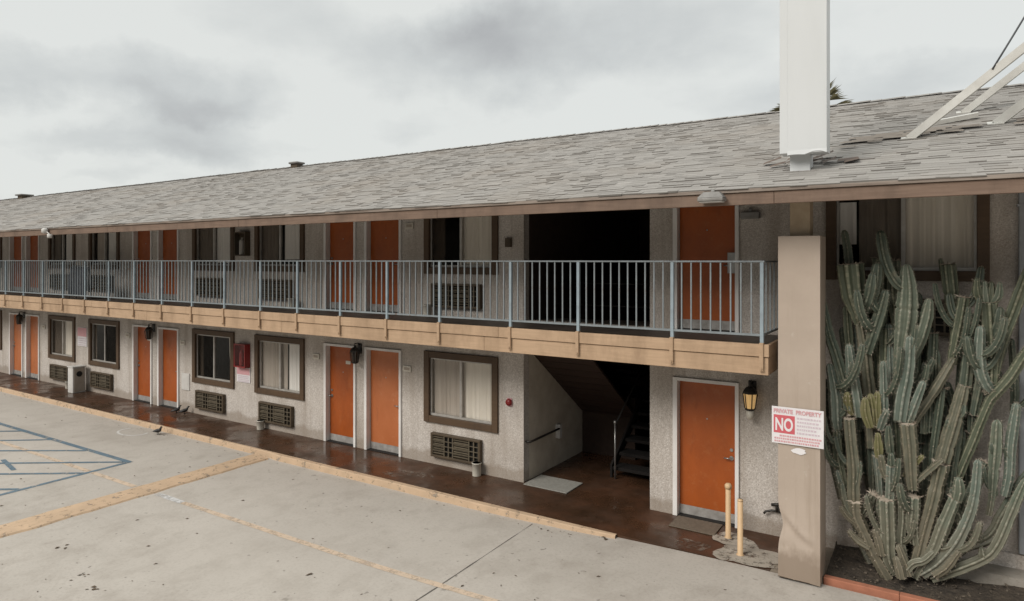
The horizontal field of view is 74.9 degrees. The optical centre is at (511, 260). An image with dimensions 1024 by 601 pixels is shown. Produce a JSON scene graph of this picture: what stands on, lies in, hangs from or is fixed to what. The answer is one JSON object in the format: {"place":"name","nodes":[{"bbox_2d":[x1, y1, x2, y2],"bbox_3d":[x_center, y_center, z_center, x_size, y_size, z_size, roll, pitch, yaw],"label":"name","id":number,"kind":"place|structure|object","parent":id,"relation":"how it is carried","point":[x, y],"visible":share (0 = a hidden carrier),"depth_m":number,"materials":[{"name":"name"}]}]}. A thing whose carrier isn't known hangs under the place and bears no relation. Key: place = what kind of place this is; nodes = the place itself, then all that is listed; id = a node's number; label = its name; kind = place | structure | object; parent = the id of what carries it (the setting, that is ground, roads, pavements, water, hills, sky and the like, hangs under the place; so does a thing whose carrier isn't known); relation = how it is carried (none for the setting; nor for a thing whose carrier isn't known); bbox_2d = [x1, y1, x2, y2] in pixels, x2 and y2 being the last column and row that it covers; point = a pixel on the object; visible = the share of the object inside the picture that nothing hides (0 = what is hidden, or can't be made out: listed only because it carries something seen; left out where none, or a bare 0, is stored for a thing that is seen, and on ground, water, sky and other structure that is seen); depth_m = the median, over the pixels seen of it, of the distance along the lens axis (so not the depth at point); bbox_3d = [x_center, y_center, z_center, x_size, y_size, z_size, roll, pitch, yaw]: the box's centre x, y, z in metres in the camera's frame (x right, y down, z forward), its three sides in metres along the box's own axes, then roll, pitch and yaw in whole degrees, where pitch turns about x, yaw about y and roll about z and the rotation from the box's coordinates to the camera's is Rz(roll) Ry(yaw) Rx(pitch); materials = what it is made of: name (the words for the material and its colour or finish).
{"place":"outdoors","nodes":[
{"label":"outdoors","id":0,"kind":"place"},
{"bbox_2d":[0,387,616,538],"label":"kerb","id":1,"kind":"structure","parent":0,"point":[427,493],"depth_m":12.10,"materials":[{"name":"beige concrete"}]},
{"bbox_2d":[0,372,779,570],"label":"walkway","id":2,"kind":"structure","parent":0,"point":[599,498],"depth_m":11.91,"materials":[{"name":"brown concrete"}]},
{"bbox_2d":[67,364,85,392],"bbox_3d":[-12.770,3.482,19.618,0.350,0.773,0.380,0,0,33],"label":"litter bin","id":3,"kind":"object","parent":2,"relation":"on","point":[76,378],"visible":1,"depth_m":19.50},
{"bbox_2d":[171,405,181,412],"bbox_3d":[-8.503,3.773,16.934,0.134,0.194,0.251,0,0,33],"label":"bird","id":4,"kind":"object","parent":2,"relation":"on","point":[176,409],"visible":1,"depth_m":16.91},
{"bbox_2d":[179,406,189,413],"bbox_3d":[-8.262,3.773,16.851,0.147,0.194,0.229,0,0,33],"label":"bird","id":5,"kind":"object","parent":2,"relation":"on","point":[184,410],"visible":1,"depth_m":16.83},
{"bbox_2d":[256,419,263,429],"bbox_3d":[-5.751,3.765,15.290,0.180,0.206,0.180,0,0,33],"label":"plastic pail","id":6,"kind":"object","parent":2,"relation":"on","point":[260,424],"visible":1,"depth_m":15.22,"materials":[{"name":"white plastic"}]},
{"bbox_2d":[472,461,481,476],"bbox_3d":[-0.635,3.750,12.006,0.180,0.236,0.180,0,0,33],"label":"plastic pail","id":7,"kind":"object","parent":2,"relation":"on","point":[476,468],"visible":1,"depth_m":11.94,"materials":[{"name":"white plastic"}]},
{"bbox_2d":[389,470,706,549],"bbox_3d":[0.216,3.865,10.683,5.960,0.001,0.475,0,0,33],"label":"pale floor scuff","id":8,"kind":"object","parent":2,"relation":"on","point":[675,541],"visible":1,"depth_m":9.25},
{"bbox_2d":[523,475,582,493],"bbox_3d":[0.710,3.860,11.546,0.840,0.015,0.600,0,0,33],"label":"floor mat","id":9,"kind":"object","parent":2,"relation":"on","point":[560,485],"visible":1,"depth_m":11.54,"materials":[{"name":"grey fabric"}]},
{"bbox_2d":[669,515,722,535],"bbox_3d":[2.675,3.860,9.738,0.660,0.015,0.440,0,0,33],"label":"floor mat","id":10,"kind":"object","parent":2,"relation":"on","point":[697,525],"visible":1,"depth_m":9.71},
{"bbox_2d":[724,483,731,538],"bbox_3d":[3.012,3.487,9.320,0.097,0.765,0.100,0,0,33],"label":"pipe bollard","id":11,"kind":"object","parent":2,"relation":"on","point":[728,487],"visible":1,"depth_m":9.29,"materials":[{"name":"beige metal"}]},
{"bbox_2d":[736,498,743,555],"bbox_3d":[2.994,3.503,8.773,0.097,0.734,0.100,0,0,33],"label":"pipe bollard","id":12,"kind":"object","parent":2,"relation":"on","point":[739,527],"visible":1,"depth_m":8.74,"materials":[{"name":"beige metal"}]},
{"bbox_2d":[712,532,777,568],"bbox_3d":[3.137,3.864,8.912,1.067,0.004,0.972,0,0,33],"label":"cement spill","id":13,"kind":"object","parent":2,"relation":"on","point":[766,558],"visible":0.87,"depth_m":8.81,"materials":[{"name":"grey concrete"}]},
{"bbox_2d":[0,391,890,600],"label":"parking lot","id":14,"kind":"structure","parent":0,"point":[111,552],"depth_m":9.31,"materials":[{"name":"concrete"}]},
{"bbox_2d":[0,422,130,495],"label":"blue hatch marking","id":15,"kind":"object","parent":14,"relation":"on","point":[7,464],"visible":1,"depth_m":13.11,"materials":[{"name":"paint"}]},
{"bbox_2d":[117,428,146,435],"bbox_3d":[-8.795,3.966,15.399,0.890,0.001,0.446,0,0,33],"label":"faint chalk ring","id":16,"kind":"object","parent":14,"relation":"on","point":[127,435],"visible":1,"depth_m":15.30,"materials":[{"name":"white paint"}]},
{"bbox_2d":[0,454,267,537],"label":"concrete rib","id":17,"kind":"object","parent":14,"relation":"on","point":[24,524],"depth_m":11.12,"materials":[{"name":"beige concrete"}]},
{"bbox_2d":[153,426,161,434],"bbox_3d":[-8.050,3.861,15.198,0.138,0.194,0.238,0,0,77],"label":"bird","id":18,"kind":"object","parent":14,"relation":"on","point":[158,430],"visible":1,"depth_m":15.16},
{"bbox_2d":[156,494,184,502],"bbox_3d":[-5.710,3.966,11.152,0.740,0.001,0.117,0,0,33],"label":"white line dash","id":19,"kind":"object","parent":14,"relation":"on","point":[176,500],"visible":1,"depth_m":11.11,"materials":[{"name":"white paint"}]},
{"bbox_2d":[0,441,498,600],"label":"stall line","id":20,"kind":"object","parent":14,"relation":"on","point":[394,571],"visible":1,"depth_m":9.36,"materials":[{"name":"beige paint"}]},
{"bbox_2d":[0,401,726,599],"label":"leaf litter","id":21,"kind":"object","parent":14,"relation":"on","point":[244,500],"visible":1,"depth_m":9.23,"materials":[{"name":"brown plant"}]},
{"bbox_2d":[415,524,531,600],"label":"slab joint","id":22,"kind":"object","parent":14,"relation":"on","point":[464,568],"visible":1,"depth_m":8.49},
{"bbox_2d":[778,0,829,586],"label":"sign pylon","id":23,"kind":"object","parent":14,"relation":"on","point":[804,81],"visible":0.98,"depth_m":8.02,"materials":[{"name":"beige paint"}]},
{"bbox_2d":[772,406,823,448],"bbox_3d":[3.419,2.000,8.015,0.580,0.444,0.011,0,0,33],"label":"parking notice","id":24,"kind":"object","parent":23,"relation":"attached to","point":[798,427],"visible":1,"depth_m":8.01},
{"bbox_2d":[791,448,805,454],"bbox_3d":[3.437,2.294,8.022,0.173,0.079,0.002,0,0,33],"label":"torn sticker","id":25,"kind":"object","parent":23,"relation":"attached to","point":[799,451],"visible":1,"depth_m":8.02,"materials":[{"name":"white paper"}]},
{"bbox_2d":[0,0,1023,199],"label":"sky","id":26,"kind":"structure","parent":0,"point":[95,94],"materials":[{"name":"grey"}]},
{"bbox_2d":[770,547,833,583],"bbox_3d":[3.774,3.949,8.652,0.597,0.152,1.150,0,0,33],"label":"cement apron","id":27,"kind":"object","parent":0,"point":[829,552],"visible":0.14,"depth_m":8.62,"materials":[{"name":"grey concrete"}]},
{"bbox_2d":[826,541,1023,600],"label":"soil","id":28,"kind":"structure","parent":0,"point":[948,593],"depth_m":7.86,"materials":[{"name":"brown soil"}]},
{"bbox_2d":[823,574,937,600],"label":"bed edging","id":29,"kind":"object","parent":28,"relation":"on","point":[864,588],"visible":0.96,"depth_m":7.78,"materials":[{"name":"brick"}]},
{"bbox_2d":[824,229,1023,582],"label":"columnar cactus","id":30,"kind":"object","parent":28,"relation":"on","point":[888,436],"visible":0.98,"depth_m":7.85,"materials":[{"name":"green plant"}]},
{"label":"ground","id":31,"kind":"structure","parent":0,"visible":0},
{"bbox_2d":[0,83,1023,587],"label":"motel building","id":32,"kind":"structure","parent":31,"relation":"on","point":[930,197],"depth_m":12.15,"materials":[{"name":"paint"}]},
{"bbox_2d":[0,310,1,349],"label":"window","id":33,"kind":"structure","parent":32,"relation":"in","point":[0,310],"depth_m":23.01,"materials":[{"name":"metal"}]},
{"bbox_2d":[0,237,1,267],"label":"window","id":34,"kind":"structure","parent":32,"relation":"in","point":[0,237],"depth_m":23.02,"materials":[{"name":"metal"}]},
{"bbox_2d":[9,312,22,376],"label":"door","id":35,"kind":"structure","parent":32,"relation":"in","point":[15,330],"depth_m":22.64,"materials":[{"name":"orange paint"}]},
{"bbox_2d":[9,236,22,291],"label":"door","id":36,"kind":"structure","parent":32,"relation":"in","point":[15,243],"depth_m":22.63,"materials":[{"name":"orange paint"}]},
{"bbox_2d":[15,312,24,323],"bbox_3d":[-16.179,1.898,21.999,0.214,0.415,0.253,0,0,33],"label":"wall lantern","id":37,"kind":"object","parent":32,"relation":"attached to","point":[18,317],"depth_m":21.93,"materials":[{"name":"black metal"}]},
{"bbox_2d":[25,314,39,380],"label":"door","id":38,"kind":"structure","parent":32,"relation":"in","point":[32,322],"depth_m":21.98,"materials":[{"name":"orange paint"}]},
{"bbox_2d":[25,236,39,292],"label":"door","id":39,"kind":"structure","parent":32,"relation":"in","point":[32,243],"depth_m":21.98,"materials":[{"name":"orange paint"}]},
{"bbox_2d":[41,228,52,237],"bbox_3d":[-11.813,-0.690,16.998,0.402,0.260,0.154,0,0,33],"label":"eave camera","id":40,"kind":"object","parent":32,"relation":"attached to","point":[45,231],"visible":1,"depth_m":16.99,"materials":[{"name":"white plastic"}]},
{"bbox_2d":[49,364,67,380],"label":"air conditioner","id":41,"kind":"object","parent":32,"relation":"attached to","point":[58,372],"visible":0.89,"depth_m":20.70,"materials":[{"name":"brown metal"}]},
{"bbox_2d":[50,274,67,288],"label":"air conditioner","id":42,"kind":"object","parent":32,"relation":"attached to","point":[57,281],"visible":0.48,"depth_m":20.70,"materials":[{"name":"grey metal"}]},
{"bbox_2d":[48,315,75,361],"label":"window","id":43,"kind":"structure","parent":32,"relation":"in","point":[60,347],"depth_m":20.74,"materials":[{"name":"metal"}]},
{"bbox_2d":[48,234,75,268],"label":"window","id":44,"kind":"structure","parent":32,"relation":"in","point":[54,243],"depth_m":20.73,"materials":[{"name":"glass"}]},
{"bbox_2d":[69,265,91,298],"bbox_3d":[-11.721,0.597,18.161,0.950,0.903,0.249,0,0,33],"label":"hanging blanket","id":45,"kind":"object","parent":32,"relation":"on","point":[79,280],"visible":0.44,"depth_m":18.07,"materials":[{"name":"fabric"}]},
{"bbox_2d":[78,327,86,346],"bbox_3d":[-12.852,2.290,20.000,0.550,0.560,0.017,0,0,33],"label":"wall notice","id":46,"kind":"object","parent":32,"relation":"attached to","point":[82,336],"depth_m":19.98,"materials":[{"name":"white paper"}]},
{"bbox_2d":[90,371,112,390],"bbox_3d":[-11.860,3.480,19.323,1.140,0.450,0.087,0,0,33],"label":"air conditioner","id":47,"kind":"object","parent":32,"relation":"attached to","point":[101,380],"visible":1,"depth_m":19.29,"materials":[{"name":"brown metal"}]},
{"bbox_2d":[92,275,112,290],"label":"air conditioner","id":48,"kind":"object","parent":32,"relation":"attached to","point":[102,282],"visible":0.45,"depth_m":19.26,"materials":[{"name":"grey metal"}]},
{"bbox_2d":[88,319,119,369],"bbox_3d":[-11.762,2.405,19.348,1.700,1.350,0.145,0,0,33],"label":"window","id":49,"kind":"structure","parent":32,"relation":"in","point":[92,323],"depth_m":19.36,"materials":[{"name":"wood"}]},
{"bbox_2d":[88,232,119,268],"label":"window","id":50,"kind":"structure","parent":32,"relation":"in","point":[114,237],"depth_m":19.34,"materials":[{"name":"metal"}]},
{"bbox_2d":[132,324,152,403],"bbox_3d":[-10.023,2.820,18.279,0.960,2.099,0.206,0,0,33],"label":"door","id":51,"kind":"structure","parent":32,"relation":"in","point":[142,349],"depth_m":18.39,"materials":[{"name":"orange paint"}]},
{"bbox_2d":[132,231,152,298],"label":"door","id":52,"kind":"structure","parent":32,"relation":"in","point":[142,241],"depth_m":18.39,"materials":[{"name":"orange paint"}]},
{"bbox_2d":[144,324,154,339],"bbox_3d":[-9.649,1.898,17.806,0.214,0.415,0.253,0,0,33],"label":"wall lantern","id":53,"kind":"object","parent":32,"relation":"attached to","point":[149,330],"depth_m":17.74,"materials":[{"name":"black metal"}]},
{"bbox_2d":[157,327,178,408],"bbox_3d":[-8.972,2.820,17.604,0.980,2.099,0.206,0,0,33],"label":"door","id":54,"kind":"structure","parent":32,"relation":"in","point":[167,338],"depth_m":17.70,"materials":[{"name":"orange paint"}]},
{"bbox_2d":[157,229,178,300],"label":"door","id":55,"kind":"structure","parent":32,"relation":"in","point":[167,240],"depth_m":17.70,"materials":[{"name":"orange paint"}]},
{"bbox_2d":[181,373,189,390],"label":"wall panel","id":56,"kind":"structure","parent":32,"relation":"attached to","point":[185,381],"depth_m":17.09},
{"bbox_2d":[196,277,222,296],"bbox_3d":[-7.442,0.660,16.487,1.140,0.450,0.087,0,0,33],"label":"air conditioner","id":57,"kind":"object","parent":32,"relation":"attached to","point":[204,286],"visible":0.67,"depth_m":16.49,"materials":[{"name":"grey metal"}]},
{"bbox_2d":[195,390,225,413],"bbox_3d":[-7.442,3.480,16.487,1.140,0.450,0.087,0,0,33],"label":"air conditioner","id":58,"kind":"object","parent":32,"relation":"attached to","point":[210,401],"visible":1,"depth_m":16.45,"materials":[{"name":"brown metal"}]},
{"bbox_2d":[192,328,234,388],"bbox_3d":[-7.341,2.405,16.516,1.700,1.350,0.155,0,0,33],"label":"window","id":59,"kind":"structure","parent":32,"relation":"in","point":[198,376],"depth_m":16.55,"materials":[{"name":"wood"}]},
{"bbox_2d":[192,227,234,270],"bbox_3d":[-7.342,-0.415,16.514,1.700,1.350,0.151,0,0,33],"label":"window","id":60,"kind":"structure","parent":32,"relation":"in","point":[207,243],"depth_m":16.55,"materials":[{"name":"glass"}]},
{"bbox_2d":[234,343,249,367],"bbox_3d":[-6.365,2.245,15.759,0.420,0.550,0.146,0,0,33],"label":"extinguisher cabinet","id":61,"kind":"object","parent":32,"relation":"attached to","point":[241,355],"visible":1,"depth_m":15.71,"materials":[{"name":"red metal"}]},
{"bbox_2d":[234,231,249,255],"bbox_3d":[-6.365,-0.385,15.759,0.420,0.570,0.146,0,0,33],"label":"extinguisher cabinet","id":62,"kind":"object","parent":32,"relation":"attached to","point":[241,243],"visible":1,"depth_m":15.71,"materials":[{"name":"brown glass"}]},
{"bbox_2d":[237,367,249,382],"bbox_3d":[-6.355,2.715,15.830,0.500,0.350,0.017,0,0,33],"label":"wall notice","id":63,"kind":"object","parent":32,"relation":"attached to","point":[243,374],"depth_m":15.82,"materials":[{"name":"white paper"}]},
{"bbox_2d":[258,279,292,299],"bbox_3d":[-5.347,0.660,15.142,1.140,0.450,0.087,0,0,33],"label":"air conditioner","id":64,"kind":"object","parent":32,"relation":"attached to","point":[274,289],"visible":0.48,"depth_m":15.13,"materials":[{"name":"grey metal"}]},
{"bbox_2d":[258,401,293,426],"bbox_3d":[-5.347,3.480,15.142,1.140,0.450,0.087,0,0,33],"label":"air conditioner","id":65,"kind":"object","parent":32,"relation":"attached to","point":[276,414],"visible":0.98,"depth_m":15.10,"materials":[{"name":"metal"}]},
{"bbox_2d":[254,334,304,400],"bbox_3d":[-5.246,2.405,15.170,1.700,1.350,0.154,0,0,33],"label":"window","id":66,"kind":"structure","parent":32,"relation":"in","point":[270,352],"depth_m":15.18,"materials":[{"name":"metal"}]},
{"bbox_2d":[254,224,304,271],"bbox_3d":[-5.246,-0.415,15.169,1.700,1.350,0.151,0,0,33],"label":"window","id":67,"kind":"structure","parent":32,"relation":"in","point":[267,239],"depth_m":15.23,"materials":[{"name":"metal"}]},
{"bbox_2d":[287,298,295,306],"bbox_3d":[-4.816,0.940,14.618,0.180,0.216,0.180,0,0,33],"label":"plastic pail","id":68,"kind":"object","parent":32,"relation":"on","point":[291,302],"visible":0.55,"depth_m":14.55,"materials":[{"name":"white plastic"}]},
{"bbox_2d":[313,353,319,358],"bbox_3d":[-4.237,2.080,14.465,0.200,0.120,0.025,0,0,33],"label":"door plaque","id":69,"kind":"object","parent":32,"relation":"attached to","point":[316,356],"depth_m":14.44,"materials":[{"name":"white plastic"}]},
{"bbox_2d":[323,343,355,446],"bbox_3d":[-3.582,2.820,14.144,0.950,2.099,0.206,0,0,33],"label":"door","id":70,"kind":"structure","parent":32,"relation":"in","point":[339,374],"depth_m":14.22,"materials":[{"name":"orange paint"}]},
{"bbox_2d":[323,222,355,310],"bbox_3d":[-3.582,0.000,14.144,0.950,2.099,0.206,0,0,33],"label":"door","id":71,"kind":"structure","parent":32,"relation":"in","point":[339,239],"depth_m":14.22,"materials":[{"name":"orange paint"}]},
{"bbox_2d":[350,343,361,363],"bbox_3d":[-3.195,1.898,13.663,0.214,0.415,0.253,0,0,33],"label":"wall lantern","id":72,"kind":"object","parent":32,"relation":"attached to","point":[355,352],"depth_m":13.60,"materials":[{"name":"black metal"}]},
{"bbox_2d":[364,347,401,456],"bbox_3d":[-2.551,2.820,13.482,1.000,2.099,0.206,0,0,33],"label":"door","id":73,"kind":"structure","parent":32,"relation":"in","point":[382,367],"depth_m":13.53,"materials":[{"name":"orange paint"}]},
{"bbox_2d":[364,220,401,312],"bbox_3d":[-2.551,0.000,13.482,1.000,2.099,0.206,0,0,33],"label":"door","id":74,"kind":"structure","parent":32,"relation":"in","point":[382,239],"depth_m":13.53,"materials":[{"name":"orange paint"}]},
{"bbox_2d":[0,260,777,370],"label":"balcony railing","id":75,"kind":"object","parent":32,"relation":"attached to","point":[762,334],"visible":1,"depth_m":11.65,"materials":[{"name":"grey metal"}]},
{"bbox_2d":[403,365,410,371],"bbox_3d":[-2.049,2.120,13.060,0.200,0.120,0.025,0,0,33],"label":"door plaque","id":76,"kind":"object","parent":32,"relation":"attached to","point":[406,368],"depth_m":13.05,"materials":[{"name":"white plastic"}]},
{"bbox_2d":[405,223,413,228],"bbox_3d":[-1.998,-0.670,13.028,0.200,0.120,0.025,0,0,33],"label":"door plaque","id":77,"kind":"object","parent":32,"relation":"attached to","point":[409,225],"depth_m":13.01,"materials":[{"name":"white plastic"}]},
{"bbox_2d":[423,304,431,314],"bbox_3d":[-1.590,0.940,12.572,0.180,0.216,0.180,0,0,33],"label":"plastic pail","id":78,"kind":"object","parent":32,"relation":"on","point":[425,309],"visible":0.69,"depth_m":12.51,"materials":[{"name":"white plastic"}]},
{"bbox_2d":[431,431,481,464],"bbox_3d":[-1.039,3.480,12.376,1.140,0.450,0.087,0,0,33],"label":"air conditioner","id":79,"kind":"object","parent":32,"relation":"attached to","point":[467,450],"visible":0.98,"depth_m":12.35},
{"bbox_2d":[431,283,481,308],"bbox_3d":[-1.039,0.660,12.376,1.140,0.450,0.087,0,0,33],"label":"air conditioner","id":80,"kind":"object","parent":32,"relation":"attached to","point":[467,296],"visible":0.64,"depth_m":12.30,"materials":[{"name":"beige metal"}]},
{"bbox_2d":[424,350,498,432],"bbox_3d":[-0.938,2.405,12.403,1.700,1.350,0.151,0,0,33],"label":"window","id":81,"kind":"structure","parent":32,"relation":"in","point":[461,390],"depth_m":12.39,"materials":[{"name":"metal"}]},
{"bbox_2d":[424,216,498,274],"bbox_3d":[-0.939,-0.415,12.401,1.700,1.350,0.147,0,0,33],"label":"window","id":82,"kind":"structure","parent":32,"relation":"in","point":[479,236],"depth_m":12.37,"materials":[{"name":"metal"}]},
{"bbox_2d":[505,238,511,246],"bbox_3d":[-0.065,-0.310,11.764,0.120,0.160,0.062,0,0,33],"label":"junction box","id":83,"kind":"object","parent":32,"relation":"attached to","point":[508,242],"visible":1,"depth_m":11.74,"materials":[{"name":"brown metal"}]},
{"bbox_2d":[505,398,511,406],"bbox_3d":[-0.058,2.500,11.756,0.130,0.140,0.072,0,0,33],"label":"alarm bell","id":84,"kind":"object","parent":32,"relation":"attached to","point":[508,402],"visible":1,"depth_m":11.73,"materials":[{"name":"red metal"}]},
{"bbox_2d":[525,424,561,442],"bbox_3d":[0.589,3.220,12.147,0.102,0.260,1.180,0,0,33],"label":"wall handrail","id":85,"kind":"object","parent":32,"relation":"attached to","point":[558,430],"depth_m":12.48,"materials":[{"name":"black metal"}]},
{"bbox_2d":[673,376,738,527],"bbox_3d":[2.906,2.820,9.978,0.980,2.099,0.206,0,0,33],"label":"door","id":86,"kind":"structure","parent":32,"relation":"in","point":[705,412],"depth_m":10.01,"materials":[{"name":"orange paint"}]},
{"bbox_2d":[673,205,738,332],"bbox_3d":[2.906,0.000,9.978,0.980,2.099,0.206,0,0,33],"label":"door","id":87,"kind":"structure","parent":32,"relation":"in","point":[711,233],"depth_m":9.99,"materials":[{"name":"orange paint"}]},
{"bbox_2d":[697,190,726,202],"bbox_3d":[2.355,-0.755,7.870,0.300,0.153,0.191,0,0,33],"label":"eave floodlight","id":88,"kind":"object","parent":32,"relation":"attached to","point":[712,196],"visible":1,"depth_m":7.81,"materials":[{"name":"white metal"}]},
{"bbox_2d":[742,380,757,418],"bbox_3d":[3.369,1.970,9.449,0.214,0.540,0.253,0,0,33],"label":"wall lantern","id":89,"kind":"object","parent":32,"relation":"attached to","point":[749,393],"depth_m":9.38,"materials":[{"name":"black metal"}]},
{"bbox_2d":[740,207,759,218],"bbox_3d":[3.393,-0.670,9.524,0.260,0.160,0.096,0,0,33],"label":"wall light","id":90,"kind":"object","parent":32,"relation":"attached to","point":[750,214],"visible":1,"depth_m":9.48,"materials":[{"name":"grey metal"}]},
{"bbox_2d":[763,503,780,513],"bbox_3d":[3.703,3.469,9.314,0.396,0.200,0.066,0,0,29],"label":"hose tap","id":91,"kind":"object","parent":32,"relation":"attached to","point":[776,505],"visible":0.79,"depth_m":9.32,"materials":[{"name":"black metal"}]},
{"bbox_2d":[826,194,989,281],"bbox_3d":[5.020,-0.415,8.578,1.800,1.350,0.150,0,0,33],"label":"window","id":92,"kind":"structure","parent":32,"relation":"in","point":[920,231],"depth_m":8.51,"materials":[{"name":"metal"}]},
{"bbox_2d":[888,299,949,335],"bbox_3d":[4.995,0.710,8.502,1.140,0.450,0.087,0,0,33],"label":"air conditioner","id":93,"kind":"object","parent":32,"relation":"attached to","point":[939,324],"visible":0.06,"depth_m":8.30,"materials":[{"name":"metal"}]},
{"bbox_2d":[901,17,1023,139],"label":"sign brace","id":94,"kind":"object","parent":32,"relation":"on","point":[997,68],"visible":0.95,"depth_m":8.78,"materials":[{"name":"white paint"}]},
{"bbox_2d":[766,78,852,111],"bbox_3d":[10.326,-1.062,23.113,2.824,10.276,3.082,0,0,33],"label":"palm tree","id":95,"kind":"object","parent":31,"relation":"on","point":[834,96],"visible":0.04,"depth_m":22.54,"materials":[{"name":"plant"}]}
]}

